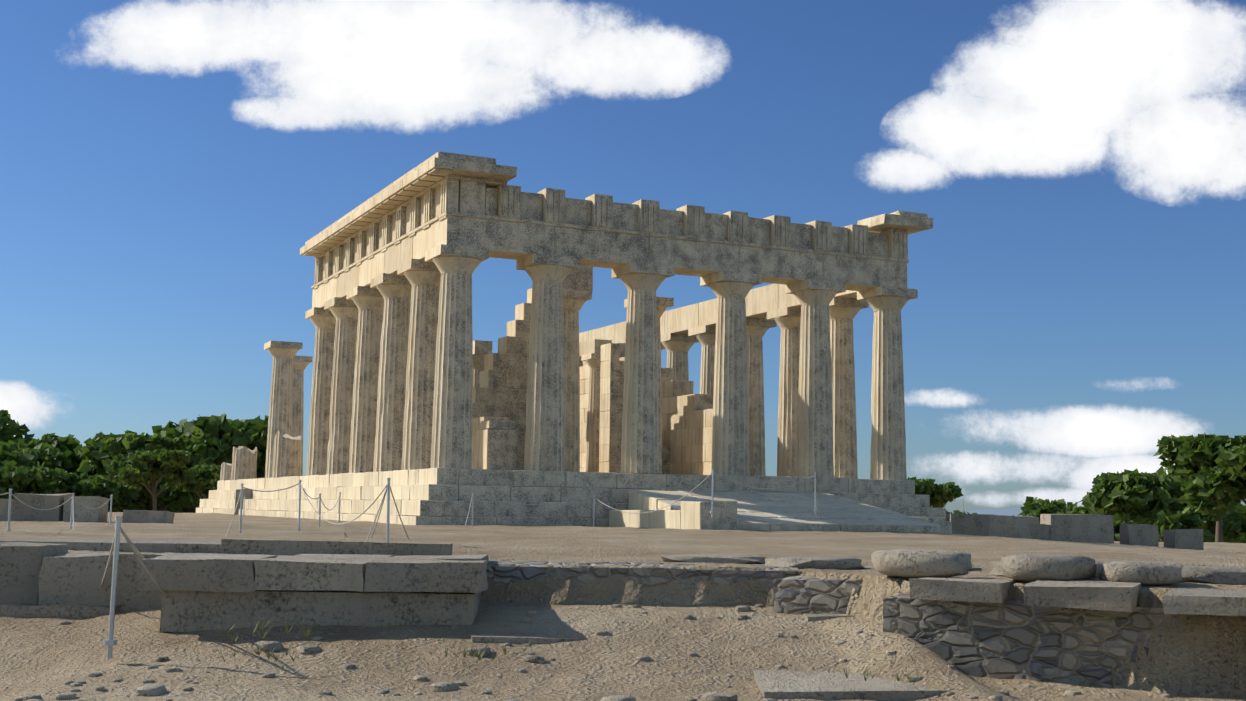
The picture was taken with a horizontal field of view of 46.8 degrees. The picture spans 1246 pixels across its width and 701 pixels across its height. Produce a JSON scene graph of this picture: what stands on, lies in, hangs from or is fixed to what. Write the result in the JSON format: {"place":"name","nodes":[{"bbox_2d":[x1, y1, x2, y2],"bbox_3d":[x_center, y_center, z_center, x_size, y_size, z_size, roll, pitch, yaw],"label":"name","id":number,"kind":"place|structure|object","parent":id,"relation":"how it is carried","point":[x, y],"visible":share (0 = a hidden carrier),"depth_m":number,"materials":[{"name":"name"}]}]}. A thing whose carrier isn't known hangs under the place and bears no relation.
{"place":"outdoors","nodes":[
{"label":"outdoors","id":0,"kind":"place"},
{"bbox_2d":[471,288,713,474],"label":"ruined inner walls","id":1,"kind":"structure","parent":0,"point":[499,413],"depth_m":43.15,"materials":[{"name":"beige stone"}]},
{"bbox_2d":[0,512,1245,700],"bbox_3d":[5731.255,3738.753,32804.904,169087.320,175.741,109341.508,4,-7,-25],"label":"ground","id":2,"kind":"structure","parent":0,"point":[1191,657],"depth_m":9.41,"materials":[{"name":"beige sand"}]},
{"bbox_2d":[5,469,816,657],"bbox_3d":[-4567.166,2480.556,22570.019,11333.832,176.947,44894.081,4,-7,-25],"label":"fence posts","id":3,"kind":"object","parent":2,"relation":"on","point":[109,642],"visible":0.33,"depth_m":16.13,"materials":[{"name":"metal"}]},
{"bbox_2d":[0,472,963,594],"bbox_3d":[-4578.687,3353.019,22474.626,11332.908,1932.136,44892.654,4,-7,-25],"label":"fence ropes","id":4,"kind":"object","parent":3,"relation":"attached to","point":[133,548],"depth_m":19.66,"materials":[{"name":"grey"}]},
{"bbox_2d":[196,468,951,533],"bbox_3d":[-4.386,5.288,49.274,15.082,1.693,30.226,4,-7,-25],"label":"stepped temple base","id":5,"kind":"object","parent":2,"relation":"on","point":[435,496],"visible":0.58,"depth_m":35.70,"materials":[{"name":"beige stone"}]},
{"bbox_2d":[472,339,611,471],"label":"pillars","id":6,"kind":"structure","parent":5,"relation":"on","point":[590,352],"depth_m":45.81,"materials":[{"name":"beige stone"}]},
{"bbox_2d":[220,244,917,479],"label":"columns","id":7,"kind":"structure","parent":5,"relation":"on","point":[392,388],"depth_m":38.61,"materials":[{"name":"beige stone"}]},
{"bbox_2d":[300,151,932,342],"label":"entablature","id":8,"kind":"structure","parent":7,"relation":"on","point":[431,202],"depth_m":37.58,"materials":[{"name":"beige stone"}]},
{"bbox_2d":[0,489,1203,549],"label":"stone blocks","id":9,"kind":"structure","parent":2,"relation":"on","point":[1095,528],"depth_m":40.06,"materials":[{"name":"stone"}]},
{"bbox_2d":[0,537,1245,700],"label":"stone slabs","id":10,"kind":"structure","parent":2,"relation":"on","point":[211,584],"depth_m":9.73,"materials":[{"name":"grey stone"}]},
{"bbox_2d":[0,409,1245,542],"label":"trees","id":11,"kind":"object","parent":2,"relation":"on","point":[193,452],"depth_m":73.55,"materials":[{"name":"green plant"}]},
{"bbox_2d":[14,549,1245,700],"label":"rocks","id":12,"kind":"object","parent":2,"relation":"on","point":[914,563],"visible":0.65,"depth_m":9.17,"materials":[{"name":"grey stone"}]},
{"bbox_2d":[218,528,1225,680],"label":"grass tufts","id":13,"kind":"object","parent":2,"relation":"on","point":[307,633],"visible":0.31,"depth_m":7.11,"materials":[{"name":"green plant"}]},
{"bbox_2d":[609,490,944,533],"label":"entrance ramp","id":14,"kind":"structure","parent":2,"relation":"on","point":[762,511],"depth_m":33.00,"materials":[{"name":"grey stone"}]},
{"bbox_2d":[0,0,1245,512],"label":"sky","id":15,"kind":"structure","parent":0,"point":[1078,167],"materials":[{"name":"blue"}]},
{"bbox_2d":[159,560,1175,686],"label":"ruin rubble walls","id":16,"kind":"structure","parent":0,"point":[1011,639],"depth_m":9.03,"materials":[{"name":"grey stone"}]},
{"bbox_2d":[965,507,1027,515],"bbox_3d":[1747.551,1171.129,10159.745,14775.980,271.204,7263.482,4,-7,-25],"label":"distant hills","id":17,"kind":"structure","parent":0,"point":[1012,512],"depth_m":14046.94,"materials":[{"name":"blue"}]}
]}

